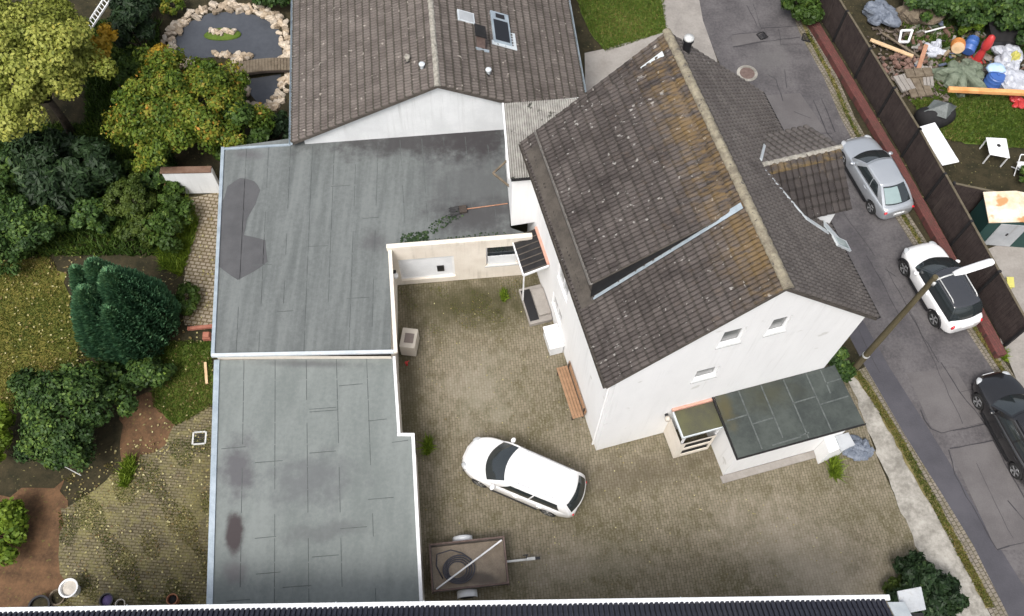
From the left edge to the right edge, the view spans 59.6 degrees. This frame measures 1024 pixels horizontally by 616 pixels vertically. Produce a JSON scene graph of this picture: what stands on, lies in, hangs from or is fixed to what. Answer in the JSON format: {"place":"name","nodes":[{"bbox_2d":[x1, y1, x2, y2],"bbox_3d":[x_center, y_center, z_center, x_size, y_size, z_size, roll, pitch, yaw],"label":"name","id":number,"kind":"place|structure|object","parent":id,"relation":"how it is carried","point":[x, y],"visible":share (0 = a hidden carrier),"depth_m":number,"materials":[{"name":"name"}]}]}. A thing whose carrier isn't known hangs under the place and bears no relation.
{"place":"outdoors","nodes":[
{"label":"outdoors","id":0,"kind":"place"},
{"bbox_2d":[0,479,67,606],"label":"red soil","id":1,"kind":"structure","parent":0,"point":[30,574],"depth_m":32.20,"materials":[{"name":"brown soil"}]},
{"bbox_2d":[0,496,29,566],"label":"bright bush","id":2,"kind":"object","parent":1,"relation":"on","point":[13,519],"visible":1,"depth_m":31.56,"materials":[{"name":"green plant"}]},
{"bbox_2d":[0,254,89,408],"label":"lawn","id":3,"kind":"structure","parent":0,"point":[62,275],"depth_m":36.38,"materials":[{"name":"green plant"}]},
{"bbox_2d":[57,404,211,605],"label":"garden paving","id":4,"kind":"structure","parent":0,"point":[138,520],"depth_m":32.60,"materials":[{"name":"beige stone"}]},
{"bbox_2d":[114,451,139,491],"bbox_3d":[-14.438,6.141,33.424,1.021,0.350,1.697,2,63,0],"label":"weed tuft","id":5,"kind":"object","parent":4,"relation":"on","point":[126,472],"visible":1,"depth_m":33.48,"materials":[{"name":"green plant"}]},
{"bbox_2d":[58,428,210,605],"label":"weeds","id":6,"kind":"object","parent":4,"relation":"on","point":[109,533],"visible":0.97,"depth_m":32.68,"materials":[{"name":"green plant"}]},
{"bbox_2d":[63,421,209,602],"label":"fallen leaves","id":7,"kind":"object","parent":4,"relation":"on","point":[121,532],"visible":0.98,"depth_m":32.69,"materials":[{"name":"brown plant"}]},
{"bbox_2d":[119,392,174,467],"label":"red soil","id":8,"kind":"structure","parent":0,"point":[132,424],"depth_m":34.39,"materials":[{"name":"brown soil"}]},
{"bbox_2d":[150,339,212,425],"bbox_3d":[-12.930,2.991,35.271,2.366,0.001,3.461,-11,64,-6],"label":"lawn","id":9,"kind":"structure","parent":0,"point":[177,393],"depth_m":35.25,"materials":[{"name":"green plant"}]},
{"bbox_2d":[183,193,218,325],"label":"garden path","id":10,"kind":"structure","parent":0,"point":[206,205],"depth_m":37.87,"materials":[{"name":"beige stone"}]},
{"bbox_2d":[175,280,200,315],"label":"bush","id":11,"kind":"object","parent":10,"relation":"on","point":[188,306],"visible":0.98,"depth_m":36.30,"materials":[{"name":"green plant"}]},
{"bbox_2d":[176,11,281,59],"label":"pond water","id":12,"kind":"structure","parent":0,"point":[258,38],"depth_m":43.52,"materials":[{"name":"grey liquid"}]},
{"bbox_2d":[248,74,280,105],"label":"pond water","id":13,"kind":"structure","parent":0,"point":[263,89],"depth_m":42.14,"materials":[{"name":"liquid"}]},
{"bbox_2d":[0,0,1023,614],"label":"ground","id":14,"kind":"structure","parent":0,"point":[970,168],"depth_m":40.04,"materials":[{"name":"green plant"}]},
{"bbox_2d":[0,400,16,463],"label":"bright bush","id":15,"kind":"object","parent":14,"relation":"on","point":[7,418],"visible":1,"depth_m":33.22,"materials":[{"name":"green plant"}]},
{"bbox_2d":[0,137,18,190],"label":"dark shrub","id":16,"kind":"object","parent":14,"relation":"on","point":[5,168],"visible":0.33,"depth_m":38.22,"materials":[{"name":"green plant"}]},
{"bbox_2d":[0,175,65,276],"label":"laurel","id":17,"kind":"object","parent":14,"relation":"on","point":[25,228],"visible":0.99,"depth_m":36.42,"materials":[{"name":"green plant"}]},
{"bbox_2d":[0,0,118,141],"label":"broad tree","id":18,"kind":"object","parent":14,"relation":"on","point":[44,44],"visible":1,"depth_m":35.36,"materials":[{"name":"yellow plant"}]},
{"bbox_2d":[7,126,122,216],"bbox_3d":[-18.987,-6.177,38.082,4.434,3.296,4.502,-18,64,-10],"label":"dark spruce","id":19,"kind":"object","parent":14,"relation":"on","point":[84,166],"visible":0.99,"depth_m":37.18,"materials":[{"name":"green plant"}]},
{"bbox_2d":[6,361,138,472],"bbox_3d":[-16.514,3.922,33.196,5.223,2.811,4.322,2,63,0],"label":"round bush","id":20,"kind":"object","parent":14,"relation":"on","point":[64,442],"visible":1,"depth_m":32.57,"materials":[{"name":"green plant"}]},
{"bbox_2d":[55,190,116,233],"bbox_3d":[-17.922,-4.213,37.911,2.429,1.790,2.448,2,63,0],"label":"dark shrub","id":21,"kind":"object","parent":14,"relation":"on","point":[83,208],"visible":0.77,"depth_m":37.37,"materials":[{"name":"green plant"}]},
{"bbox_2d":[0,117,177,259],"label":"undergrowth","id":22,"kind":"object","parent":14,"relation":"on","point":[80,235],"visible":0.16,"depth_m":38.21,"materials":[{"name":"green plant"}]},
{"bbox_2d":[88,22,121,88],"bbox_3d":[-18.285,-11.118,40.505,1.395,3.444,2.599,2,63,0],"label":"amber shrub","id":23,"kind":"object","parent":14,"relation":"on","point":[104,42],"visible":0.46,"depth_m":39.34,"materials":[{"name":"orange plant"}]},
{"bbox_2d":[91,48,141,84],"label":"dark shrub","id":24,"kind":"object","parent":14,"relation":"on","point":[126,63],"visible":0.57,"depth_m":41.20,"materials":[{"name":"green plant"}]},
{"bbox_2d":[81,17,162,127],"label":"undergrowth","id":25,"kind":"object","parent":14,"relation":"on","point":[96,89],"visible":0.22,"depth_m":41.82,"materials":[{"name":"green plant"}]},
{"bbox_2d":[67,256,181,364],"bbox_3d":[-15.134,-0.067,34.029,3.979,4.932,3.704,2,63,0],"label":"thuja","id":26,"kind":"object","parent":14,"relation":"on","point":[114,308],"visible":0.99,"depth_m":33.49,"materials":[{"name":"green plant"}]},
{"bbox_2d":[101,171,156,219],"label":"clipped dome","id":27,"kind":"structure","parent":14,"relation":"on","point":[131,186],"depth_m":37.47,"materials":[{"name":"green plant"}]},
{"bbox_2d":[105,0,155,59],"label":"conifer","id":28,"kind":"object","parent":14,"relation":"on","point":[125,17],"visible":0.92,"depth_m":40.56,"materials":[{"name":"green plant"}]},
{"bbox_2d":[95,353,176,394],"bbox_3d":[-14.669,2.516,34.660,3.066,1.500,1.931,2,63,0],"label":"bush","id":29,"kind":"object","parent":14,"relation":"on","point":[146,371],"visible":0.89,"depth_m":34.40,"materials":[{"name":"green plant"}]},
{"bbox_2d":[111,211,164,248],"bbox_3d":[-15.811,-3.294,37.737,2.134,1.292,1.567,2,63,0],"label":"mixed shrub","id":30,"kind":"object","parent":14,"relation":"on","point":[133,226],"visible":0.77,"depth_m":37.39,"materials":[{"name":"green plant"}]},
{"bbox_2d":[139,156,170,190],"bbox_3d":[-15.500,-5.933,38.837,1.820,1.766,1.702,-9,63,-5],"label":"dark shrub","id":31,"kind":"object","parent":14,"relation":"on","point":[154,178],"visible":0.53,"depth_m":38.43,"materials":[{"name":"green plant"}]},
{"bbox_2d":[157,180,184,208],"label":"dark shrub","id":32,"kind":"object","parent":14,"relation":"on","point":[171,195],"visible":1,"depth_m":38.42,"materials":[{"name":"green plant"}]},
{"bbox_2d":[149,192,201,277],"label":"weeds","id":33,"kind":"object","parent":14,"relation":"on","point":[169,262],"visible":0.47,"depth_m":37.78,"materials":[{"name":"green plant"}]},
{"bbox_2d":[99,43,276,172],"bbox_3d":[-13.915,-8.670,38.737,7.304,4.515,6.846,2,63,0],"label":"turning tree","id":34,"kind":"object","parent":14,"relation":"on","point":[140,108],"visible":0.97,"depth_m":37.61,"materials":[{"name":"green plant"}]},
{"bbox_2d":[160,166,218,193],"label":"garden wall","id":35,"kind":"structure","parent":14,"relation":"on","point":[197,179],"depth_m":38.36,"materials":[{"name":"white paint"}]},
{"bbox_2d":[155,1,290,112],"bbox_3d":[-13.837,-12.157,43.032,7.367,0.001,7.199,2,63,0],"label":"stone border","id":36,"kind":"object","parent":14,"relation":"on","point":[166,22],"visible":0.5,"depth_m":43.58,"materials":[{"name":"stone"}]},
{"bbox_2d":[230,57,289,75],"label":"footbridge","id":37,"kind":"object","parent":36,"relation":"on","point":[258,66],"visible":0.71,"depth_m":42.11,"materials":[{"name":"brown wood"}]},
{"bbox_2d":[211,87,272,160],"bbox_3d":[-11.918,-8.005,39.229,2.952,3.052,3.176,2,63,0],"label":"green tree","id":38,"kind":"object","parent":14,"relation":"on","point":[259,135],"visible":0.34,"depth_m":38.45,"materials":[{"name":"green plant"}]},
{"bbox_2d":[265,110,288,141],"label":"dark hedge","id":39,"kind":"object","parent":14,"relation":"on","point":[281,123],"visible":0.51,"depth_m":39.82,"materials":[{"name":"green plant"}]},
{"bbox_2d":[206,356,424,612],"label":"garage","id":40,"kind":"structure","parent":14,"relation":"on","point":[314,491],"depth_m":30.86,"materials":[{"name":"grey fabric"}]},
{"bbox_2d":[211,130,531,379],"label":"garage","id":41,"kind":"structure","parent":14,"relation":"on","point":[312,252],"depth_m":35.47,"materials":[{"name":"grey concrete"}]},
{"bbox_2d":[398,256,454,278],"bbox_3d":[-3.465,-1.704,36.485,2.230,1.700,0.080,-5,63,-3],"label":"shutter window","id":42,"kind":"structure","parent":41,"relation":"in","point":[434,266],"depth_m":36.55,"materials":[{"name":"white metal"}]},
{"bbox_2d":[289,0,586,144],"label":"bungalow","id":43,"kind":"object","parent":14,"relation":"on","point":[368,69],"visible":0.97,"depth_m":36.87,"materials":[{"name":"brown tile"}]},
{"bbox_2d":[490,10,516,50],"bbox_3d":[-0.398,-11.672,37.573,1.056,0.520,1.890,-5,63,-3],"label":"roof window","id":44,"kind":"structure","parent":43,"relation":"in","point":[500,25],"depth_m":37.45,"materials":[{"name":"metal"}]},
{"bbox_2d":[0,587,925,615],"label":"neighbour house","id":45,"kind":"structure","parent":14,"relation":"on","point":[911,600],"depth_m":26.12,"materials":[{"name":"white metal"}]},
{"bbox_2d":[780,0,824,24],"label":"fence ivy","id":46,"kind":"object","parent":14,"relation":"on","point":[809,12],"visible":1,"depth_m":43.31,"materials":[{"name":"green plant"}]},
{"bbox_2d":[820,0,921,157],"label":"board fence","id":47,"kind":"object","parent":14,"relation":"on","point":[892,110],"visible":0.99,"depth_m":41.57,"materials":[{"name":"brown wood"}]},
{"bbox_2d":[801,19,1007,371],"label":"verge","id":48,"kind":"structure","parent":14,"relation":"on","point":[806,30],"depth_m":41.80,"materials":[{"name":"green plant"}]},
{"bbox_2d":[862,19,950,146],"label":"garden bed","id":49,"kind":"object","parent":14,"relation":"on","point":[868,26],"visible":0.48,"depth_m":44.03,"materials":[{"name":"soil"}]},
{"bbox_2d":[862,0,900,27],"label":"bundle","id":50,"kind":"object","parent":49,"relation":"on","point":[877,12],"visible":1,"depth_m":44.06,"materials":[{"name":"grey plastic"}]},
{"bbox_2d":[867,21,949,101],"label":"scrap litter","id":51,"kind":"object","parent":49,"relation":"on","point":[897,30],"visible":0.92,"depth_m":43.34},
{"bbox_2d":[895,2,946,25],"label":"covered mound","id":52,"kind":"object","parent":49,"relation":"on","point":[907,16],"visible":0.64,"depth_m":43.86,"materials":[{"name":"beige fabric"}]},
{"bbox_2d":[914,100,956,127],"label":"covered grill","id":53,"kind":"object","parent":49,"relation":"on","point":[940,114],"visible":0.89,"depth_m":40.90,"materials":[{"name":"black plastic"}]},
{"bbox_2d":[807,21,1006,358],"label":"brick footing","id":54,"kind":"object","parent":14,"relation":"on","point":[925,216],"visible":0.56,"depth_m":40.53,"materials":[{"name":"red brick"}]},
{"bbox_2d":[849,377,990,615],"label":"concrete strip","id":55,"kind":"object","parent":14,"relation":"on","point":[933,543],"visible":0.81,"depth_m":33.30,"materials":[{"name":"grey concrete"}]},
{"bbox_2d":[859,367,1007,615],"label":"kerb strip","id":56,"kind":"object","parent":55,"relation":"on","point":[971,553],"visible":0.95,"depth_m":33.06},
{"bbox_2d":[904,0,943,22],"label":"hedge bush","id":57,"kind":"object","parent":14,"relation":"on","point":[927,16],"visible":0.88,"depth_m":43.13,"materials":[{"name":"green plant"}]},
{"bbox_2d":[854,370,995,607],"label":"verge","id":58,"kind":"structure","parent":14,"relation":"on","point":[904,456],"depth_m":33.84,"materials":[{"name":"green plant"}]},
{"bbox_2d":[920,122,958,166],"bbox_3d":[18.540,-6.746,39.648,0.835,1.790,2.213,-14,64,-8],"label":"white board","id":59,"kind":"object","parent":14,"relation":"on","point":[940,147],"visible":0.82,"depth_m":38.82,"materials":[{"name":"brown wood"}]},
{"bbox_2d":[923,0,993,26],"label":"hedge bush","id":60,"kind":"object","parent":14,"relation":"on","point":[969,11],"visible":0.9,"depth_m":42.77,"materials":[{"name":"green plant"}]},
{"bbox_2d":[901,128,1023,346],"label":"board fence","id":61,"kind":"object","parent":14,"relation":"on","point":[1000,303],"visible":0.94,"depth_m":37.51,"materials":[{"name":"brown wood"}]},
{"bbox_2d":[902,10,1023,57],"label":"undergrowth","id":62,"kind":"object","parent":14,"relation":"on","point":[950,23],"visible":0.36,"depth_m":43.99,"materials":[{"name":"green plant"}]},
{"bbox_2d":[952,181,993,212],"bbox_3d":[22.171,-4.093,38.328,7.164,1.860,0.130,13,63,6],"label":"board fence","id":63,"kind":"object","parent":14,"relation":"on","point":[971,197],"visible":0.34,"depth_m":38.24,"materials":[{"name":"brown wood"}]},
{"bbox_2d":[948,0,1023,31],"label":"hedge bush","id":64,"kind":"object","parent":14,"relation":"on","point":[1007,10],"visible":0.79,"depth_m":42.43,"materials":[{"name":"green plant"}]},
{"bbox_2d":[979,137,1009,166],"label":"garden table","id":65,"kind":"object","parent":14,"relation":"on","point":[998,147],"visible":1,"depth_m":40.16,"materials":[{"name":"white plastic"}]},
{"bbox_2d":[970,191,1023,247],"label":"garden shed","id":66,"kind":"structure","parent":14,"relation":"on","point":[997,217],"depth_m":37.43,"materials":[{"name":"green plastic"}]},
{"bbox_2d":[985,224,1023,245],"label":"table","id":67,"kind":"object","parent":66,"relation":"in","point":[1005,234],"depth_m":37.83,"materials":[{"name":"white plastic"}]},
{"bbox_2d":[985,19,1018,48],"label":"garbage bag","id":68,"kind":"object","parent":14,"relation":"on","point":[1004,38],"visible":0.32,"depth_m":43.13,"materials":[{"name":"black plastic"}]},
{"bbox_2d":[991,44,1022,69],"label":"sack","id":69,"kind":"object","parent":14,"relation":"on","point":[1002,54],"visible":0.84,"depth_m":42.83,"materials":[{"name":"white plastic"}]},
{"bbox_2d":[1000,67,1023,89],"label":"sack","id":70,"kind":"object","parent":14,"relation":"on","point":[1014,79],"visible":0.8,"depth_m":41.92,"materials":[{"name":"white plastic"}]},
{"bbox_2d":[577,0,666,49],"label":"lawn grass","id":71,"kind":"structure","parent":0,"point":[591,22],"depth_m":44.35,"materials":[{"name":"green plant"}]},
{"bbox_2d":[585,33,662,90],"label":"path","id":72,"kind":"structure","parent":0,"point":[601,64],"depth_m":43.21,"materials":[{"name":"concrete"}]},
{"bbox_2d":[397,259,918,615],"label":"courtyard paving","id":73,"kind":"structure","parent":0,"point":[859,521],"depth_m":33.37,"materials":[{"name":"beige gravel"}]},
{"bbox_2d":[399,328,419,355],"bbox_3d":[-4.087,1.371,35.683,0.620,0.940,0.850,7,63,3],"label":"heat pump","id":74,"kind":"object","parent":73,"relation":"on","point":[409,341],"visible":1,"depth_m":35.33,"materials":[{"name":"white plastic"}]},
{"bbox_2d":[429,535,539,598],"bbox_3d":[-0.937,9.113,31.797,3.892,0.852,2.140,-5,63,-3],"label":"car trailer","id":75,"kind":"object","parent":73,"relation":"on","point":[491,568],"visible":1,"depth_m":31.69,"materials":[{"name":"brown wood"}]},
{"bbox_2d":[436,549,474,583],"bbox_3d":[-2.000,9.142,31.591,1.407,0.191,1.208,2,63,0],"label":"hose coil","id":76,"kind":"object","parent":75,"relation":"on","point":[448,575],"visible":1,"depth_m":31.57,"materials":[{"name":"black rubber"}]},
{"bbox_2d":[461,437,586,517],"bbox_3d":[0.413,6.133,32.973,4.720,1.517,2.174,21,65,10],"label":"parked estate car","id":77,"kind":"object","parent":73,"relation":"on","point":[511,470],"visible":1,"depth_m":32.40,"materials":[{"name":"white paint"}]},
{"bbox_2d":[519,284,552,326],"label":"cellar steps","id":78,"kind":"structure","parent":73,"relation":"on","point":[536,306],"depth_m":36.68,"materials":[{"name":"concrete"}]},
{"bbox_2d":[543,323,564,355],"bbox_3d":[1.654,1.288,35.882,0.600,0.740,1.030,-14,64,-8],"label":"storage box","id":79,"kind":"object","parent":73,"relation":"on","point":[553,339],"visible":1,"depth_m":35.59,"materials":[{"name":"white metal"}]},
{"bbox_2d":[556,361,586,419],"bbox_3d":[2.292,3.257,34.823,0.516,0.900,2.200,-14,64,-8],"label":"garden bench","id":80,"kind":"object","parent":73,"relation":"on","point":[566,373],"visible":1,"depth_m":34.74,"materials":[{"name":"brown wood"}]},
{"bbox_2d":[518,28,880,449],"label":"white house","id":81,"kind":"structure","parent":73,"relation":"on","point":[644,165],"depth_m":28.44,"materials":[{"name":"tile"}]},
{"bbox_2d":[512,226,549,300],"bbox_3d":[0.685,-1.636,36.124,1.076,3.020,1.800,-14,64,-8],"label":"door canopy","id":82,"kind":"object","parent":81,"relation":"attached to","point":[531,255],"visible":0.93,"depth_m":34.91,"materials":[{"name":"white metal"}]},
{"bbox_2d":[492,97,578,225],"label":"stair block","id":83,"kind":"structure","parent":81,"relation":"attached to","point":[522,121],"depth_m":33.61,"materials":[{"name":"white paint"}]},
{"bbox_2d":[664,398,722,457],"bbox_3d":[6.663,4.504,33.161,1.600,2.620,1.121,-14,64,-8],"label":"entry porch","id":84,"kind":"object","parent":81,"relation":"attached to","point":[697,418],"visible":1,"depth_m":32.22,"materials":[{"name":"paint"}]},
{"bbox_2d":[707,365,865,483],"bbox_3d":[9.963,4.487,33.208,4.940,2.831,2.814,-14,64,-8],"label":"flat roofed annex","id":85,"kind":"object","parent":73,"relation":"on","point":[787,418],"visible":1,"depth_m":32.21,"materials":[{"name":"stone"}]},
{"bbox_2d":[828,347,856,382],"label":"corner bush","id":86,"kind":"object","parent":73,"relation":"on","point":[846,369],"visible":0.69,"depth_m":34.83,"materials":[{"name":"green plant"}]},
{"bbox_2d":[842,435,874,460],"bbox_3d":[13.225,5.372,34.287,1.391,0.573,1.064,2,63,0],"label":"tarp heap","id":87,"kind":"object","parent":73,"relation":"on","point":[861,449],"visible":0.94,"depth_m":34.08,"materials":[{"name":"blue plastic"}]},
{"bbox_2d":[852,258,994,371],"bbox_3d":[14.427,0.604,32.235,2.156,8.219,0.308,-13,64,-8],"label":"street lamp","id":88,"kind":"object","parent":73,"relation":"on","point":[887,331],"visible":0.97,"depth_m":30.15,"materials":[{"name":"brown metal"}]},
{"bbox_2d":[885,549,969,615],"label":"entrance bush","id":89,"kind":"object","parent":73,"relation":"on","point":[943,595],"visible":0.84,"depth_m":30.79,"materials":[{"name":"green plant"}]},
{"bbox_2d":[662,0,716,61],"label":"pavement","id":90,"kind":"structure","parent":0,"point":[683,18],"depth_m":44.35,"materials":[{"name":"grey concrete"}]},
{"bbox_2d":[699,0,1023,584],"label":"road","id":91,"kind":"structure","parent":0,"point":[903,348],"depth_m":38.71,"materials":[{"name":"grey asphalt"}]},
{"bbox_2d":[766,93,830,138],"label":"road patch","id":92,"kind":"object","parent":91,"relation":"on","point":[788,107],"visible":0.67,"depth_m":41.85,"materials":[{"name":"grey asphalt"}]},
{"bbox_2d":[841,135,914,218],"bbox_3d":[16.075,-5.949,39.452,2.104,1.412,4.300,-15,64,-8],"label":"parked coupe","id":93,"kind":"object","parent":91,"relation":"on","point":[876,177],"visible":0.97,"depth_m":38.81,"materials":[{"name":"silver metal"}]},
{"bbox_2d":[733,5,1023,549],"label":"road joints","id":94,"kind":"object","parent":91,"relation":"on","point":[920,332],"visible":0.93,"depth_m":35.34,"materials":[{"name":"grey asphalt"}]},
{"bbox_2d":[795,20,1014,377],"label":"gutter","id":95,"kind":"object","parent":91,"relation":"on","point":[971,331],"visible":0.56,"depth_m":41.62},
{"bbox_2d":[849,320,1023,615],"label":"road strip","id":96,"kind":"object","parent":91,"relation":"on","point":[1008,585],"visible":0.86,"depth_m":33.97,"materials":[{"name":"concrete"}]},
{"bbox_2d":[898,241,982,332],"bbox_3d":[17.719,-1.026,36.812,2.154,1.647,4.130,-15,64,-8],"label":"parked suv","id":97,"kind":"object","parent":91,"relation":"on","point":[952,304],"visible":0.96,"depth_m":36.17,"materials":[{"name":"white paint"}]},
{"bbox_2d":[907,368,984,432],"bbox_3d":[17.153,3.523,35.383,2.236,0.001,2.642,-13,64,-7],"label":"road patch","id":98,"kind":"object","parent":91,"relation":"on","point":[937,405],"visible":1,"depth_m":35.33,"materials":[{"name":"grey asphalt"}]},
{"bbox_2d":[950,441,1023,549],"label":"road patch","id":99,"kind":"object","parent":91,"relation":"on","point":[986,457],"visible":1,"depth_m":33.65,"materials":[{"name":"grey asphalt"}]},
{"bbox_2d":[972,371,1023,483],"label":"parked car","id":100,"kind":"object","parent":91,"relation":"on","point":[998,398],"visible":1,"depth_m":34.12,"materials":[{"name":"black paint"}]},
{"bbox_2d":[907,24,1023,147],"bbox_3d":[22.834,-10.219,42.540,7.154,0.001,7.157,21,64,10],"label":"lawn","id":101,"kind":"structure","parent":0,"point":[966,123],"depth_m":41.83,"materials":[{"name":"green plant"}]},
{"bbox_2d":[932,60,986,97],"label":"tarp heap","id":102,"kind":"object","parent":101,"relation":"on","point":[955,73],"visible":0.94,"depth_m":42.24,"materials":[{"name":"green plastic"}]},
{"bbox_2d":[903,19,1023,86],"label":"scrap litter","id":103,"kind":"object","parent":101,"relation":"on","point":[988,57],"visible":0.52,"depth_m":43.60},
{"bbox_2d":[947,86,1023,95],"bbox_3d":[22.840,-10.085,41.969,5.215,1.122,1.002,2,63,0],"label":"timber beam","id":104,"kind":"structure","parent":101,"relation":"on","point":[975,90],"depth_m":41.35,"materials":[{"name":"brown wood"}]},
{"bbox_2d":[989,246,1023,344],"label":"pavement","id":105,"kind":"structure","parent":0,"point":[1009,261],"depth_m":38.16,"materials":[{"name":"concrete"}]},
{"bbox_2d":[1005,342,1023,386],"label":"pavement","id":106,"kind":"structure","parent":0,"point":[1016,350],"depth_m":36.16,"materials":[{"name":"beige concrete"}]},
{"label":"lawn","id":107,"kind":"structure","parent":0,"visible":0},
{"bbox_2d":[141,197,194,253],"bbox_3d":[-14.503,-3.455,37.698,1.968,1.552,3.048,2,63,0],"label":"mixed shrub","id":108,"kind":"object","parent":107,"relation":"on","point":[167,218],"visible":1,"depth_m":37.23,"materials":[{"name":"green plant"}]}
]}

